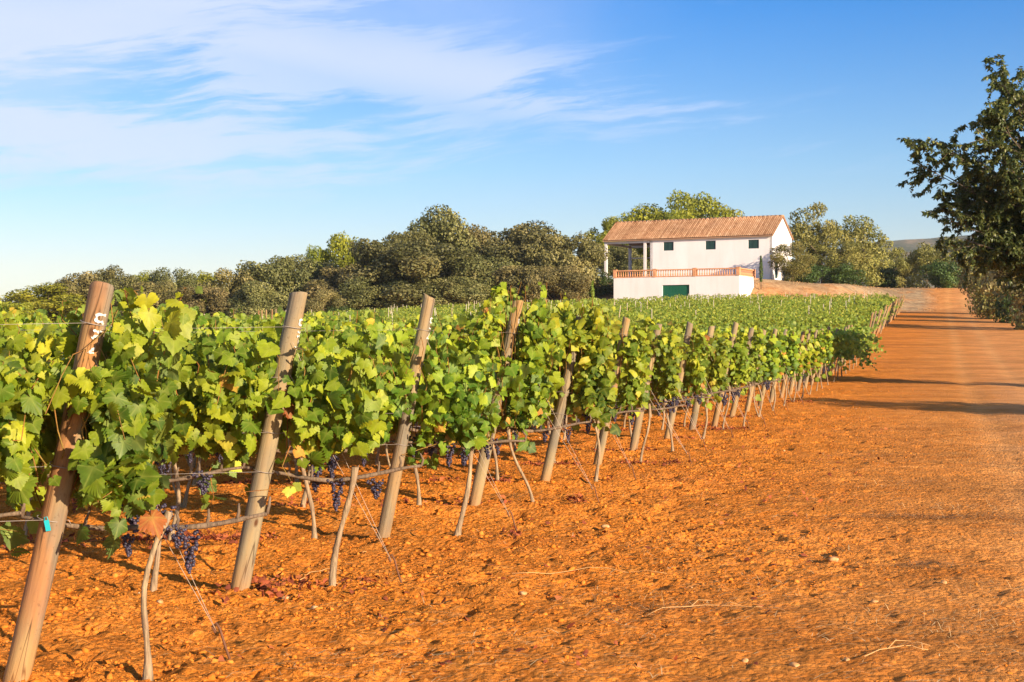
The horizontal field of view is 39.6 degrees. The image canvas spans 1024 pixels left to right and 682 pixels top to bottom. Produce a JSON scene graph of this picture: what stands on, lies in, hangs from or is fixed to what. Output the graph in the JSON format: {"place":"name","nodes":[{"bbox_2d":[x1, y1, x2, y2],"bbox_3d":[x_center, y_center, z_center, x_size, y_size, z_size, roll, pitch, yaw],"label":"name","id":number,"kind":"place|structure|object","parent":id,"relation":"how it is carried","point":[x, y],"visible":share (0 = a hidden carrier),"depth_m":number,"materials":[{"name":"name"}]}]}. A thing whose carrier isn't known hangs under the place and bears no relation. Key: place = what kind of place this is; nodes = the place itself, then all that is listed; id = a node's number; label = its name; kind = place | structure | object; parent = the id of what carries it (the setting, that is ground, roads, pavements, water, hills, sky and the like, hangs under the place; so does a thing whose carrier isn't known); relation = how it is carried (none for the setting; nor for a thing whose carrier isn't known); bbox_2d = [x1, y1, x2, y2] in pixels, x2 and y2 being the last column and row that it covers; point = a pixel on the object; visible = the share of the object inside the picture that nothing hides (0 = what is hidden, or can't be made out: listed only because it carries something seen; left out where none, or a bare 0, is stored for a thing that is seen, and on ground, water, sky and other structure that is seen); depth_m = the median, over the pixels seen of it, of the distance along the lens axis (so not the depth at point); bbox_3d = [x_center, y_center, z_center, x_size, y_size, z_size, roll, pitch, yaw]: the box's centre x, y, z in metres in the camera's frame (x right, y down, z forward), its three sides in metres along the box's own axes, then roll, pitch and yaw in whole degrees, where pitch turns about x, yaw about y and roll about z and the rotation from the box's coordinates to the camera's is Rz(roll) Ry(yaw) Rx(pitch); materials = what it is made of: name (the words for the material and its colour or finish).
{"place":"outdoors","nodes":[
{"label":"outdoors","id":0,"kind":"place"},
{"bbox_2d":[0,279,931,681],"bbox_3d":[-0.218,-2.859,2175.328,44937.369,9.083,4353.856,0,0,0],"label":"ground","id":1,"kind":"structure","parent":0,"point":[902,335],"depth_m":10.33,"materials":[{"name":"orange soil"}]},
{"bbox_2d":[0,301,51,320],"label":"pine tree","id":2,"kind":"object","parent":1,"relation":"on","point":[12,304],"visible":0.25,"depth_m":149.21,"materials":[{"name":"green plant"}]},
{"bbox_2d":[0,356,56,517],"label":"grapevine","id":3,"kind":"object","parent":1,"relation":"on","point":[7,391],"visible":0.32,"depth_m":6.40,"materials":[{"name":"green plant"}]},
{"bbox_2d":[0,307,71,500],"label":"grapevine","id":4,"kind":"object","parent":1,"relation":"on","point":[13,338],"visible":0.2,"depth_m":8.60,"materials":[{"name":"green plant"}]},
{"bbox_2d":[0,282,86,322],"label":"pine tree","id":5,"kind":"object","parent":1,"relation":"on","point":[37,299],"visible":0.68,"depth_m":163.81,"materials":[{"name":"green plant"}]},
{"bbox_2d":[0,306,108,537],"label":"grapevine","id":6,"kind":"object","parent":1,"relation":"on","point":[28,328],"visible":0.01,"depth_m":10.89,"materials":[{"name":"green plant"}]},
{"bbox_2d":[3,281,113,681],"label":"end post","id":7,"kind":"object","parent":1,"relation":"on","point":[32,609],"visible":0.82,"depth_m":6.51,"materials":[{"name":"brown wood"}]},
{"bbox_2d":[95,360,230,658],"bbox_3d":[-1.671,0.848,6.801,0.774,1.608,0.071,0,0,-42],"label":"guy wire","id":8,"kind":"object","parent":7,"relation":"attached to","point":[222,638],"visible":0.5,"depth_m":7.01,"materials":[{"name":"grey metal"}]},
{"bbox_2d":[9,309,120,338],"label":"grapevine","id":9,"kind":"object","parent":1,"relation":"on","point":[38,314],"visible":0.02,"depth_m":13.25,"materials":[{"name":"green plant"}]},
{"bbox_2d":[42,270,106,322],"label":"oak tree","id":10,"kind":"object","parent":1,"relation":"on","point":[78,284],"visible":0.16,"depth_m":168.07,"materials":[{"name":"green plant"}]},
{"bbox_2d":[79,264,124,296],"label":"oak tree","id":11,"kind":"object","parent":1,"relation":"on","point":[107,274],"visible":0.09,"depth_m":170.91,"materials":[{"name":"green plant"}]},
{"bbox_2d":[102,273,160,318],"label":"oak tree","id":12,"kind":"object","parent":1,"relation":"on","point":[127,281],"visible":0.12,"depth_m":162.67,"materials":[{"name":"green plant"}]},
{"bbox_2d":[0,286,270,680],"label":"grapevine","id":13,"kind":"object","parent":1,"relation":"on","point":[123,400],"visible":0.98,"depth_m":6.44,"materials":[{"name":"green plant"}]},
{"bbox_2d":[22,318,270,591],"bbox_3d":[-2.307,0.753,8.959,1.600,1.821,0.944,0,0,-6],"label":"grapevine","id":14,"kind":"object","parent":1,"relation":"on","point":[201,429],"visible":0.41,"depth_m":8.75,"materials":[{"name":"green plant"}]},
{"bbox_2d":[119,279,184,317],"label":"oak tree","id":15,"kind":"object","parent":1,"relation":"on","point":[148,288],"visible":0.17,"depth_m":158.59,"materials":[{"name":"green plant"}]},
{"bbox_2d":[144,267,198,295],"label":"oak tree","id":16,"kind":"object","parent":1,"relation":"on","point":[179,278],"visible":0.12,"depth_m":171.24,"materials":[{"name":"green plant"}]},
{"bbox_2d":[67,304,285,540],"bbox_3d":[-2.641,0.689,11.161,1.722,1.953,1.036,0,0,-6],"label":"grapevine","id":17,"kind":"object","parent":1,"relation":"on","point":[222,336],"visible":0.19,"depth_m":11.13,"materials":[{"name":"green plant"}]},
{"bbox_2d":[133,303,256,507],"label":"grapevine","id":18,"kind":"object","parent":1,"relation":"on","point":[161,308],"visible":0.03,"depth_m":13.51,"materials":[{"name":"green plant"}]},
{"bbox_2d":[162,285,233,317],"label":"oak tree","id":19,"kind":"object","parent":1,"relation":"on","point":[210,295],"visible":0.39,"depth_m":156.98,"materials":[{"name":"green plant"}]},
{"bbox_2d":[196,268,257,314],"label":"oak tree","id":20,"kind":"object","parent":1,"relation":"on","point":[235,282],"visible":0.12,"depth_m":160.80,"materials":[{"name":"green plant"}]},
{"bbox_2d":[224,279,288,317],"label":"oak tree","id":21,"kind":"object","parent":1,"relation":"on","point":[252,299],"visible":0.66,"depth_m":154.31,"materials":[{"name":"green plant"}]},
{"bbox_2d":[230,291,307,590],"bbox_3d":[-1.521,0.700,8.927,0.160,2.064,0.129,11,-2,-6],"label":"end post","id":22,"kind":"object","parent":1,"relation":"on","point":[256,504],"visible":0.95,"depth_m":8.88,"materials":[{"name":"brown wood"}]},
{"bbox_2d":[235,254,321,315],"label":"oak tree","id":23,"kind":"object","parent":1,"relation":"on","point":[276,272],"visible":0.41,"depth_m":161.38,"materials":[{"name":"green plant"}]},
{"bbox_2d":[243,307,348,481],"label":"grapevine","id":24,"kind":"object","parent":1,"relation":"on","point":[320,319],"visible":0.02,"depth_m":15.81,"materials":[{"name":"green plant"}]},
{"bbox_2d":[276,259,342,297],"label":"oak tree","id":25,"kind":"object","parent":1,"relation":"on","point":[327,264],"visible":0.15,"depth_m":165.51,"materials":[{"name":"green plant"}]},
{"bbox_2d":[201,321,423,585],"bbox_3d":[-1.234,0.769,8.973,1.362,1.789,1.038,0,0,-6],"label":"grapevine","id":26,"kind":"object","parent":1,"relation":"on","point":[321,384],"visible":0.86,"depth_m":8.81,"materials":[{"name":"green plant"}]},
{"bbox_2d":[247,310,378,507],"bbox_3d":[-2.067,0.681,13.718,1.722,1.967,1.036,0,0,-6],"label":"grapevine","id":27,"kind":"object","parent":1,"relation":"on","point":[347,323],"visible":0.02,"depth_m":13.65,"materials":[{"name":"green plant"}]},
{"bbox_2d":[305,243,330,267],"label":"pine tree","id":28,"kind":"object","parent":1,"relation":"on","point":[313,254],"visible":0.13,"depth_m":194.47,"materials":[{"name":"green plant"}]},
{"bbox_2d":[230,310,409,538],"bbox_3d":[-1.530,0.706,11.276,1.427,1.915,0.921,0,0,0],"label":"grapevine","id":29,"kind":"object","parent":1,"relation":"on","point":[328,338],"visible":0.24,"depth_m":11.17,"materials":[{"name":"green plant"}]},
{"bbox_2d":[304,289,348,313],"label":"oak tree","id":30,"kind":"object","parent":1,"relation":"on","point":[323,297],"visible":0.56,"depth_m":150.66,"materials":[{"name":"green plant"}]},
{"bbox_2d":[302,261,375,309],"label":"oak tree","id":31,"kind":"object","parent":1,"relation":"on","point":[315,285],"visible":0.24,"depth_m":157.90,"materials":[{"name":"green plant"}]},
{"bbox_2d":[318,230,363,269],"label":"pine tree","id":32,"kind":"object","parent":1,"relation":"on","point":[342,243],"visible":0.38,"depth_m":193.14,"materials":[{"name":"green plant"}]},
{"bbox_2d":[338,275,420,312],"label":"oak tree","id":33,"kind":"object","parent":1,"relation":"on","point":[359,300],"visible":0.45,"depth_m":152.73,"materials":[{"name":"green plant"}]},
{"bbox_2d":[337,309,449,466],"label":"grapevine","id":34,"kind":"object","parent":1,"relation":"on","point":[412,325],"visible":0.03,"depth_m":15.93,"materials":[{"name":"green plant"}]},
{"bbox_2d":[347,229,445,291],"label":"oak tree","id":35,"kind":"object","parent":1,"relation":"on","point":[367,250],"visible":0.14,"depth_m":159.36,"materials":[{"name":"green plant"}]},
{"bbox_2d":[376,293,434,538],"bbox_3d":[-0.835,0.675,11.254,0.160,2.121,0.129,11,-1,-6],"label":"end post","id":36,"kind":"object","parent":1,"relation":"on","point":[394,478],"visible":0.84,"depth_m":11.21,"materials":[{"name":"brown wood"}]},
{"bbox_2d":[353,312,487,504],"bbox_3d":[-0.912,0.690,13.843,1.366,1.946,0.925,0,0,-6],"label":"grapevine","id":37,"kind":"object","parent":1,"relation":"on","point":[459,342],"visible":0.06,"depth_m":13.68,"materials":[{"name":"green plant"}]},
{"bbox_2d":[357,241,488,309],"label":"oak tree","id":38,"kind":"object","parent":1,"relation":"on","point":[409,266],"visible":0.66,"depth_m":153.63,"materials":[{"name":"green plant"}]},
{"bbox_2d":[406,204,487,283],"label":"oak tree","id":39,"kind":"object","parent":1,"relation":"on","point":[439,229],"visible":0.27,"depth_m":166.29,"materials":[{"name":"green plant"}]},
{"bbox_2d":[3,393,891,671],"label":"leaf litter","id":40,"kind":"object","parent":1,"relation":"on","point":[264,585],"visible":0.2,"depth_m":11.38,"materials":[{"name":"brown plant"}]},
{"bbox_2d":[369,317,530,535],"bbox_3d":[-0.563,0.735,11.342,1.446,1.860,0.962,0,0,-6],"label":"grapevine","id":41,"kind":"object","parent":1,"relation":"on","point":[459,405],"visible":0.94,"depth_m":11.20,"materials":[{"name":"green plant"}]},
{"bbox_2d":[423,275,491,309],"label":"oak tree","id":42,"kind":"object","parent":1,"relation":"on","point":[477,290],"visible":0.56,"depth_m":152.53,"materials":[{"name":"green plant"}]},
{"bbox_2d":[449,224,505,259],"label":"oak tree","id":43,"kind":"object","parent":1,"relation":"on","point":[482,237],"visible":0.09,"depth_m":167.77,"materials":[{"name":"green plant"}]},
{"bbox_2d":[451,253,525,300],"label":"oak tree","id":44,"kind":"object","parent":1,"relation":"on","point":[495,265],"visible":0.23,"depth_m":157.16,"materials":[{"name":"green plant"}]},
{"bbox_2d":[468,300,523,505],"bbox_3d":[-0.150,0.659,13.817,0.160,2.166,0.129,12,-1,-6],"label":"end post","id":45,"kind":"object","parent":1,"relation":"on","point":[477,489],"visible":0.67,"depth_m":13.78,"materials":[{"name":"brown wood"}]},
{"bbox_2d":[447,316,557,479],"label":"grapevine","id":46,"kind":"object","parent":1,"relation":"on","point":[547,370],"visible":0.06,"depth_m":15.93,"materials":[{"name":"green plant"}]},
{"bbox_2d":[0,387,1023,681],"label":"soil clods","id":47,"kind":"object","parent":1,"relation":"on","point":[278,571],"visible":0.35,"depth_m":9.89,"materials":[{"name":"orange soil"}]},
{"bbox_2d":[439,282,591,501],"bbox_3d":[0.028,0.538,13.908,1.516,2.244,0.954,0,0,-6],"label":"grapevine","id":48,"kind":"object","parent":1,"relation":"on","point":[531,340],"visible":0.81,"depth_m":13.74,"materials":[{"name":"green plant"}]},
{"bbox_2d":[8,371,1023,681],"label":"dry straw","id":49,"kind":"object","parent":1,"relation":"on","point":[686,587],"visible":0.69,"depth_m":8.50,"materials":[{"name":"beige plant"}]},
{"bbox_2d":[489,264,558,301],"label":"bush","id":50,"kind":"object","parent":1,"relation":"on","point":[509,274],"visible":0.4,"depth_m":154.04,"materials":[{"name":"green plant"}]},
{"bbox_2d":[482,220,573,301],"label":"oak tree","id":51,"kind":"object","parent":1,"relation":"on","point":[524,239],"visible":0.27,"depth_m":163.33,"materials":[{"name":"green plant"}]},
{"bbox_2d":[519,265,592,303],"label":"bush","id":52,"kind":"object","parent":1,"relation":"on","point":[573,286],"visible":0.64,"depth_m":153.28,"materials":[{"name":"green plant"}]},
{"bbox_2d":[211,292,903,378],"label":"vine rows","id":53,"kind":"object","parent":1,"relation":"on","point":[856,340],"visible":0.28,"depth_m":96.83,"materials":[{"name":"green plant"}]},
{"bbox_2d":[540,316,581,480],"bbox_3d":[0.576,0.718,16.070,0.160,2.030,0.129,12,-1,-6],"label":"end post","id":54,"kind":"object","parent":1,"relation":"on","point":[552,446],"visible":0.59,"depth_m":16.02,"materials":[{"name":"brown wood"}]},
{"bbox_2d":[523,231,609,299],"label":"oak tree","id":55,"kind":"object","parent":1,"relation":"on","point":[589,255],"visible":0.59,"depth_m":158.86,"materials":[{"name":"green plant"}]},
{"bbox_2d":[539,291,644,481],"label":"grapevine","id":56,"kind":"object","parent":1,"relation":"on","point":[589,332],"visible":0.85,"depth_m":15.96,"materials":[{"name":"green plant"}]},
{"bbox_2d":[593,271,613,295],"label":"shrub","id":57,"kind":"object","parent":1,"relation":"on","point":[604,288],"visible":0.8,"depth_m":159.29,"materials":[{"name":"green plant"}]},
{"bbox_2d":[583,216,633,277],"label":"pine tree","id":58,"kind":"object","parent":1,"relation":"on","point":[608,225],"visible":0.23,"depth_m":198.94,"materials":[{"name":"green plant"}]},
{"bbox_2d":[593,316,629,464],"bbox_3d":[1.264,0.706,17.973,0.160,2.050,0.129,12,-1,-6],"label":"end post","id":59,"kind":"object","parent":1,"relation":"on","point":[603,434],"visible":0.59,"depth_m":17.93,"materials":[{"name":"brown wood"}]},
{"bbox_2d":[593,244,649,282],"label":"oak tree","id":60,"kind":"object","parent":1,"relation":"on","point":[618,258],"visible":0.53,"depth_m":188.38,"materials":[{"name":"green plant"}]},
{"bbox_2d":[616,203,667,264],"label":"pine tree","id":61,"kind":"object","parent":1,"relation":"on","point":[641,214],"visible":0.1,"depth_m":203.17,"materials":[{"name":"green plant"}]},
{"bbox_2d":[605,315,685,461],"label":"grapevine","id":62,"kind":"object","parent":1,"relation":"on","point":[633,377],"visible":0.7,"depth_m":17.84,"materials":[{"name":"green plant"}]},
{"bbox_2d":[629,323,661,450],"bbox_3d":[1.882,0.730,20.007,0.164,1.994,0.129,12,-1,-6],"label":"end post","id":63,"kind":"object","parent":1,"relation":"on","point":[635,436],"visible":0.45,"depth_m":19.96,"materials":[{"name":"brown wood"}]},
{"bbox_2d":[625,322,711,451],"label":"grapevine","id":64,"kind":"object","parent":1,"relation":"on","point":[665,386],"visible":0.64,"depth_m":19.98,"materials":[{"name":"green plant"}]},
{"bbox_2d":[664,321,692,438],"bbox_3d":[2.642,0.703,22.554,0.160,2.051,0.129,12,-2,-6],"label":"end post","id":65,"kind":"object","parent":1,"relation":"on","point":[682,363],"visible":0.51,"depth_m":22.52,"materials":[{"name":"brown wood"}]},
{"bbox_2d":[650,188,736,218],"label":"pine tree","id":66,"kind":"object","parent":1,"relation":"on","point":[692,205],"visible":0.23,"depth_m":202.51,"materials":[{"name":"green plant"}]},
{"bbox_2d":[653,321,736,438],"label":"grapevine","id":67,"kind":"object","parent":1,"relation":"on","point":[697,375],"visible":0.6,"depth_m":22.45,"materials":[{"name":"green plant"}]},
{"bbox_2d":[603,215,793,304],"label":"farmhouse","id":68,"kind":"object","parent":1,"relation":"on","point":[709,256],"visible":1,"depth_m":162.80,"materials":[{"name":"paint"}]},
{"bbox_2d":[663,285,688,298],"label":"garage door","id":69,"kind":"structure","parent":68,"relation":"in","point":[668,290],"depth_m":152.97,"materials":[{"name":"green paint"}]},
{"bbox_2d":[689,326,714,429],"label":"end post","id":70,"kind":"object","parent":1,"relation":"on","point":[696,405],"visible":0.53,"depth_m":24.87,"materials":[{"name":"brown wood"}]},
{"bbox_2d":[684,329,755,429],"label":"grapevine","id":71,"kind":"object","parent":1,"relation":"on","point":[717,379],"visible":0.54,"depth_m":24.82,"materials":[{"name":"green plant"}]},
{"bbox_2d":[712,322,738,426],"bbox_3d":[3.923,0.678,26.154,0.156,2.105,0.126,12,-1,-6],"label":"end post","id":72,"kind":"object","parent":1,"relation":"on","point":[715,420],"visible":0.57,"depth_m":26.11,"materials":[{"name":"brown wood"}]},
{"bbox_2d":[712,325,774,426],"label":"grapevine","id":73,"kind":"object","parent":1,"relation":"on","point":[738,375],"visible":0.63,"depth_m":26.05,"materials":[{"name":"green plant"}]},
{"bbox_2d":[730,325,785,416],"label":"grapevine","id":74,"kind":"object","parent":1,"relation":"on","point":[757,349],"visible":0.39,"depth_m":28.93,"materials":[{"name":"green plant"}]},
{"bbox_2d":[748,332,780,410],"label":"grapevine","id":75,"kind":"object","parent":1,"relation":"on","point":[772,349],"visible":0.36,"depth_m":31.11,"materials":[{"name":"green plant"}]},
{"bbox_2d":[759,327,794,405],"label":"grapevine","id":76,"kind":"object","parent":1,"relation":"on","point":[781,338],"visible":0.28,"depth_m":33.28,"materials":[{"name":"green plant"}]},
{"bbox_2d":[775,328,805,401],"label":"grapevine","id":77,"kind":"object","parent":1,"relation":"on","point":[793,345],"visible":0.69,"depth_m":35.60,"materials":[{"name":"green plant"}]},
{"bbox_2d":[767,241,815,281],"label":"olive tree","id":78,"kind":"object","parent":1,"relation":"on","point":[800,261],"visible":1,"depth_m":156.02,"materials":[{"name":"green plant"}]},
{"bbox_2d":[781,332,819,397],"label":"grapevine","id":79,"kind":"object","parent":1,"relation":"on","point":[801,369],"visible":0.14,"depth_m":37.74,"materials":[{"name":"green plant"}]},
{"bbox_2d":[787,329,826,393],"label":"grapevine","id":80,"kind":"object","parent":1,"relation":"on","point":[806,361],"visible":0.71,"depth_m":40.03,"materials":[{"name":"green plant"}]},
{"bbox_2d":[784,261,831,282],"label":"shrub","id":81,"kind":"object","parent":1,"relation":"on","point":[813,276],"visible":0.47,"depth_m":162.15,"materials":[{"name":"green plant"}]},
{"bbox_2d":[796,327,832,390],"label":"grapevine","id":82,"kind":"object","parent":1,"relation":"on","point":[813,359],"visible":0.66,"depth_m":42.23,"materials":[{"name":"green plant"}]},
{"bbox_2d":[801,328,830,388],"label":"grapevine","id":83,"kind":"object","parent":1,"relation":"on","point":[821,340],"visible":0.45,"depth_m":44.49,"materials":[{"name":"green plant"}]},
{"bbox_2d":[814,328,833,384],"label":"grapevine","id":84,"kind":"object","parent":1,"relation":"on","point":[829,338],"visible":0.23,"depth_m":46.78,"materials":[{"name":"green plant"}]},
{"bbox_2d":[788,201,867,282],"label":"olive tree","id":85,"kind":"object","parent":1,"relation":"on","point":[806,236],"visible":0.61,"depth_m":171.17,"materials":[{"name":"green plant"}]},
{"bbox_2d":[809,238,872,284],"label":"olive tree","id":86,"kind":"object","parent":1,"relation":"on","point":[833,262],"visible":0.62,"depth_m":167.03,"materials":[{"name":"green plant"}]},
{"bbox_2d":[822,262,871,285],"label":"shrub","id":87,"kind":"object","parent":1,"relation":"on","point":[841,276],"visible":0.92,"depth_m":163.00,"materials":[{"name":"green plant"}]},
{"bbox_2d":[828,215,891,285],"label":"olive tree","id":88,"kind":"object","parent":1,"relation":"on","point":[872,267],"visible":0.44,"depth_m":172.80,"materials":[{"name":"green plant"}]},
{"bbox_2d":[866,265,899,287],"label":"shrub","id":89,"kind":"object","parent":1,"relation":"on","point":[889,275],"visible":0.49,"depth_m":178.46,"materials":[{"name":"green plant"}]},
{"bbox_2d":[865,240,908,284],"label":"olive tree","id":90,"kind":"object","parent":1,"relation":"on","point":[902,262],"visible":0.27,"depth_m":189.23,"materials":[{"name":"green plant"}]},
{"bbox_2d":[884,250,924,287],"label":"olive tree","id":91,"kind":"object","parent":1,"relation":"on","point":[903,275],"visible":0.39,"depth_m":195.22,"materials":[{"name":"green plant"}]},
{"bbox_2d":[905,241,952,287],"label":"shrub","id":92,"kind":"object","parent":1,"relation":"on","point":[919,254],"visible":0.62,"depth_m":175.38,"materials":[{"name":"green plant"}]},
{"bbox_2d":[918,259,962,287],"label":"shrub","id":93,"kind":"object","parent":1,"relation":"on","point":[940,277],"visible":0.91,"depth_m":171.31,"materials":[{"name":"green plant"}]},
{"bbox_2d":[923,236,976,287],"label":"olive tree","id":94,"kind":"object","parent":1,"relation":"on","point":[950,250],"visible":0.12,"depth_m":191.17,"materials":[{"name":"green plant"}]},
{"bbox_2d":[896,54,1023,312],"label":"broadleaf tree","id":95,"kind":"object","parent":1,"relation":"on","point":[993,210],"visible":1,"depth_m":43.89,"materials":[{"name":"green plant"}]},
{"bbox_2d":[958,254,992,313],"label":"shrub","id":96,"kind":"object","parent":1,"relation":"on","point":[961,282],"visible":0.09,"depth_m":142.28,"materials":[{"name":"green plant"}]},
{"bbox_2d":[965,271,1019,318],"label":"shrub","id":97,"kind":"object","parent":1,"relation":"on","point":[990,308],"visible":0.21,"depth_m":127.43,"materials":[{"name":"green plant"}]},
{"bbox_2d":[980,268,1023,329],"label":"shrub","id":98,"kind":"object","parent":1,"relation":"on","point":[1019,301],"visible":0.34,"depth_m":103.78,"materials":[{"name":"green plant"}]},
{"bbox_2d":[993,281,1022,322],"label":"shrub","id":99,"kind":"object","parent":1,"relation":"on","point":[1005,304],"visible":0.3,"depth_m":118.29,"materials":[{"name":"green plant"}]},
{"bbox_2d":[0,0,1023,300],"label":"sky","id":100,"kind":"structure","parent":0,"point":[136,136],"materials":[{"name":"blue"}]},
{"bbox_2d":[714,288,1023,681],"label":"dirt road","id":101,"kind":"structure","parent":0,"point":[965,349],"depth_m":11.11,"materials":[{"name":"orange soil"}]},
{"bbox_2d":[816,235,978,287],"bbox_3d":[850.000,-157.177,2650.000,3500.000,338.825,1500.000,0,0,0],"label":"hills","id":102,"kind":"structure","parent":0,"point":[908,245],"depth_m":2505.00,"materials":[{"name":"green plant"}]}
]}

